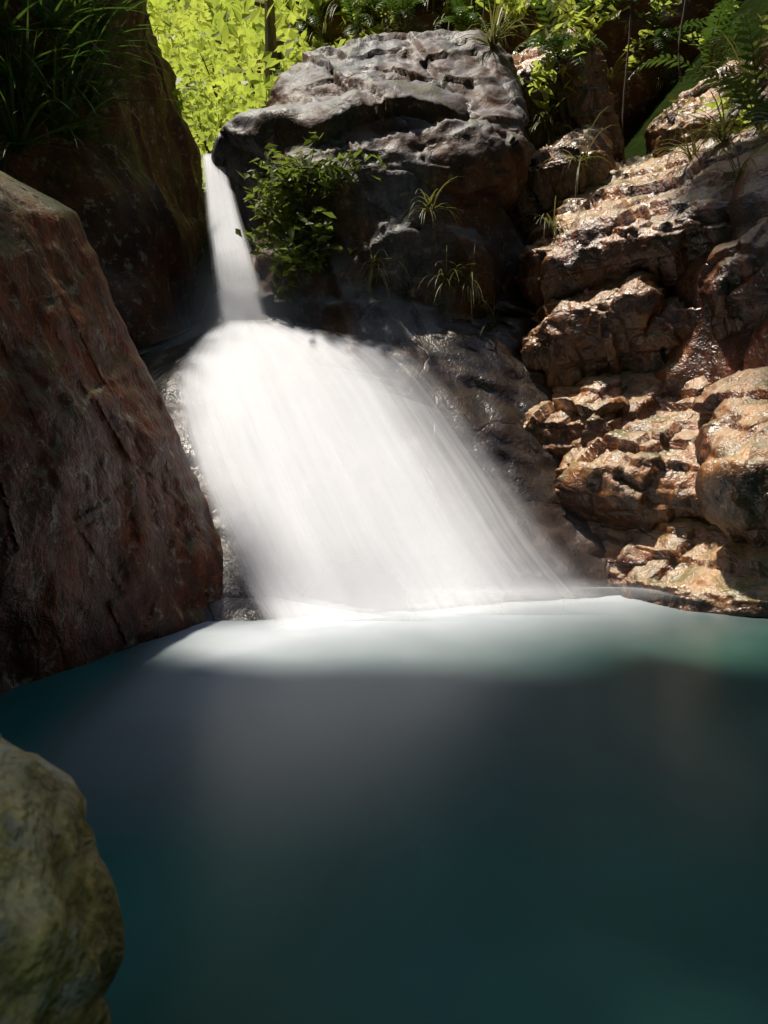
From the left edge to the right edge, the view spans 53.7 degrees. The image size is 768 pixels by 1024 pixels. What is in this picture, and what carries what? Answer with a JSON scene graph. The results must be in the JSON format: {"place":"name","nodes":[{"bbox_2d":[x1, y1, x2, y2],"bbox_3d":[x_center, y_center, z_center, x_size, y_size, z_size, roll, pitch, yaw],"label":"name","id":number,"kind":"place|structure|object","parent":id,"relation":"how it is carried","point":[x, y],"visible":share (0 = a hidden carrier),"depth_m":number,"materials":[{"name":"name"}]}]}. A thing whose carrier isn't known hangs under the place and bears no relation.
{"place":"outdoors","nodes":[
{"label":"outdoors","id":0,"kind":"place"},
{"bbox_2d":[0,0,208,350],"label":"cliff","id":1,"kind":"structure","parent":0,"point":[147,244],"depth_m":8.17,"materials":[{"name":"brown stone"}]},
{"bbox_2d":[0,0,186,203],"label":"cliff grass","id":2,"kind":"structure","parent":1,"relation":"attached to","point":[81,55],"depth_m":7.25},
{"bbox_2d":[0,595,767,1023],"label":"water pool","id":3,"kind":"structure","parent":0,"point":[532,813],"depth_m":2.38,"materials":[{"name":"teal liquid"}]},
{"bbox_2d":[0,734,124,1023],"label":"foreground rock","id":4,"kind":"object","parent":3,"relation":"in","point":[62,939],"visible":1,"depth_m":0.96,"materials":[{"name":"stone"}]},
{"bbox_2d":[0,171,222,694],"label":"boulder","id":5,"kind":"object","parent":3,"relation":"in","point":[110,540],"visible":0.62,"depth_m":4.33,"materials":[{"name":"brown stone"}]},
{"bbox_2d":[210,72,535,346],"bbox_3d":[-0.010,-2.076,9.738,4.576,6.055,5.072,0,4,0],"label":"rock","id":6,"kind":"object","parent":3,"relation":"in","point":[366,106],"visible":0.2,"depth_m":7.77,"materials":[{"name":"grey stone"}]},
{"bbox_2d":[203,155,258,315],"bbox_3d":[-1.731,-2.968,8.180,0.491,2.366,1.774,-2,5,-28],"label":"waterfall","id":7,"kind":"structure","parent":6,"relation":"on","point":[236,278],"depth_m":8.11,"materials":[{"name":"liquid"}]},
{"bbox_2d":[219,296,278,329],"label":"waterfall","id":8,"kind":"structure","parent":6,"relation":"attached to","point":[248,311],"depth_m":7.49,"materials":[{"name":"white liquid"}]},
{"bbox_2d":[235,132,386,304],"bbox_3d":[-0.858,-2.957,7.575,1.068,1.734,1.703,-3,5,-38],"label":"rock shrub","id":9,"kind":"object","parent":6,"relation":"on","point":[286,174],"visible":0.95,"depth_m":7.54,"materials":[{"name":"green plant"}]},
{"bbox_2d":[343,176,521,339],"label":"rock grass","id":10,"kind":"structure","parent":6,"relation":"on","point":[430,206],"depth_m":7.61,"materials":[{"name":"green plant"}]},
{"bbox_2d":[508,123,622,239],"bbox_3d":[2.252,-3.429,9.160,2.103,2.382,2.304,2,4,23],"label":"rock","id":11,"kind":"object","parent":6,"relation":"on","point":[541,190],"depth_m":8.24,"materials":[{"name":"brown stone"}]},
{"bbox_2d":[511,27,625,159],"bbox_3d":[2.189,-4.979,10.049,1.913,2.511,2.388,2,4,22],"label":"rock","id":12,"kind":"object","parent":6,"relation":"on","point":[594,94],"depth_m":9.08,"materials":[{"name":"brown stone"}]},
{"bbox_2d":[161,0,767,324],"bbox_3d":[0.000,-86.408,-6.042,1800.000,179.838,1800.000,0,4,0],"label":"hillside","id":13,"kind":"structure","parent":0,"point":[207,287],"depth_m":10.33,"materials":[{"name":"green plant"}]},
{"bbox_2d":[147,0,213,88],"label":"foliage","id":14,"kind":"object","parent":13,"relation":"on","point":[151,10],"visible":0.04,"depth_m":12.01,"materials":[{"name":"green plant"}]},
{"bbox_2d":[148,0,250,222],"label":"tree","id":15,"kind":"object","parent":13,"relation":"on","point":[179,79],"visible":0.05,"depth_m":13.30,"materials":[{"name":"green plant"}]},
{"bbox_2d":[163,0,264,191],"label":"bush","id":16,"kind":"object","parent":13,"relation":"on","point":[211,112],"visible":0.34,"depth_m":11.20,"materials":[{"name":"green plant"}]},
{"bbox_2d":[149,0,356,122],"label":"tree","id":17,"kind":"object","parent":13,"relation":"on","point":[270,34],"visible":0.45,"depth_m":12.08,"materials":[{"name":"green plant"}]},
{"bbox_2d":[138,300,619,621],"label":"rock slab","id":18,"kind":"structure","parent":13,"relation":"on","point":[472,397],"depth_m":6.80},
{"bbox_2d":[186,322,499,622],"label":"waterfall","id":19,"kind":"structure","parent":18,"relation":"on","point":[240,475],"depth_m":5.96,"materials":[{"name":"liquid"}]},
{"bbox_2d":[215,322,463,589],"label":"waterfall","id":20,"kind":"structure","parent":19,"relation":"on","point":[378,524],"depth_m":6.08,"materials":[{"name":"liquid"}]},
{"bbox_2d":[184,324,544,620],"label":"waterfall","id":21,"kind":"structure","parent":18,"relation":"on","point":[229,523],"depth_m":6.17,"materials":[{"name":"liquid"}]},
{"bbox_2d":[254,0,540,47],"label":"foliage","id":22,"kind":"object","parent":13,"relation":"on","point":[378,27],"visible":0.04,"depth_m":11.66,"materials":[{"name":"green plant"}]},
{"bbox_2d":[268,29,530,214],"bbox_3d":[0.117,-4.394,8.667,3.016,2.760,2.356,0,4,0],"label":"slab rock","id":23,"kind":"object","parent":13,"relation":"on","point":[483,152],"visible":0.59,"depth_m":8.02,"materials":[{"name":"grey stone"}]},
{"bbox_2d":[441,0,629,35],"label":"foliage","id":24,"kind":"object","parent":13,"relation":"on","point":[524,7],"visible":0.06,"depth_m":11.23,"materials":[{"name":"green plant"}]},
{"bbox_2d":[256,0,743,145],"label":"hillside","id":25,"kind":"structure","parent":0,"point":[643,98],"depth_m":11.29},
{"bbox_2d":[257,0,543,55],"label":"foliage","id":26,"kind":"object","parent":25,"relation":"on","point":[493,41],"depth_m":11.50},
{"bbox_2d":[281,0,529,44],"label":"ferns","id":27,"kind":"object","parent":25,"relation":"on","point":[468,17],"depth_m":11.47,"materials":[{"name":"green plant"}]},
{"bbox_2d":[524,370,629,458],"bbox_3d":[2.146,-0.524,7.636,1.346,1.863,1.932,3,5,41],"label":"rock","id":28,"kind":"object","parent":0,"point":[587,407],"depth_m":7.01,"materials":[{"name":"brown stone"}]},
{"bbox_2d":[654,36,767,398],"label":"cliff","id":29,"kind":"structure","parent":0,"point":[701,350],"depth_m":6.51,"materials":[{"name":"brown stone"}]},
{"bbox_2d":[520,270,668,387],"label":"cliff block","id":30,"kind":"structure","parent":29,"relation":"attached to","point":[573,340],"depth_m":7.18,"materials":[{"name":"brown stone"}]},
{"bbox_2d":[587,521,654,590],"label":"cliff block","id":31,"kind":"structure","parent":29,"relation":"attached to","point":[627,557],"depth_m":6.26,"materials":[{"name":"brown stone"}]},
{"bbox_2d":[553,369,711,533],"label":"cliff block","id":32,"kind":"structure","parent":29,"relation":"attached to","point":[639,469],"depth_m":6.42,"materials":[{"name":"brown stone"}]},
{"bbox_2d":[512,28,765,238],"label":"grass tufts","id":33,"kind":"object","parent":29,"relation":"attached to","point":[689,154],"depth_m":7.59,"materials":[{"name":"green plant"}]},
{"bbox_2d":[513,0,767,136],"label":"cliff ferns","id":34,"kind":"object","parent":29,"relation":"on","point":[715,40],"depth_m":8.07,"materials":[{"name":"green plant"}]},
{"bbox_2d":[514,123,767,312],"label":"cliff block","id":35,"kind":"structure","parent":29,"relation":"attached to","point":[630,221],"depth_m":7.24,"materials":[{"name":"brown stone"}]},
{"bbox_2d":[481,0,686,163],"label":"hanging vines","id":36,"kind":"object","parent":35,"relation":"attached to","point":[679,39],"depth_m":8.27,"materials":[{"name":"brown plant"}]},
{"bbox_2d":[517,0,767,134],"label":"cliff shrub","id":37,"kind":"object","parent":29,"relation":"on","point":[538,76],"visible":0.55,"depth_m":8.55,"materials":[{"name":"green plant"}]},
{"bbox_2d":[527,34,767,145],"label":"cliff grass","id":38,"kind":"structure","parent":29,"relation":"attached to","point":[611,79],"depth_m":7.60,"materials":[{"name":"green plant"}]},
{"bbox_2d":[631,296,700,373],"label":"cliff block","id":39,"kind":"structure","parent":29,"relation":"attached to","point":[674,323],"depth_m":6.88,"materials":[{"name":"brown stone"}]},
{"bbox_2d":[620,517,767,618],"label":"rock","id":40,"kind":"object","parent":29,"relation":"attached to","point":[700,565],"depth_m":5.71,"materials":[{"name":"brown stone"}]},
{"bbox_2d":[644,60,767,157],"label":"rock","id":41,"kind":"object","parent":29,"relation":"attached to","point":[664,125],"depth_m":8.13,"materials":[{"name":"brown stone"}]},
{"bbox_2d":[692,366,767,548],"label":"boulder","id":42,"kind":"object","parent":29,"relation":"attached to","point":[731,454],"depth_m":5.41,"materials":[{"name":"brown stone"}]},
{"bbox_2d":[697,217,767,366],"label":"rock","id":43,"kind":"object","parent":29,"relation":"attached to","point":[727,268],"depth_m":6.36,"materials":[{"name":"brown stone"}]}
]}

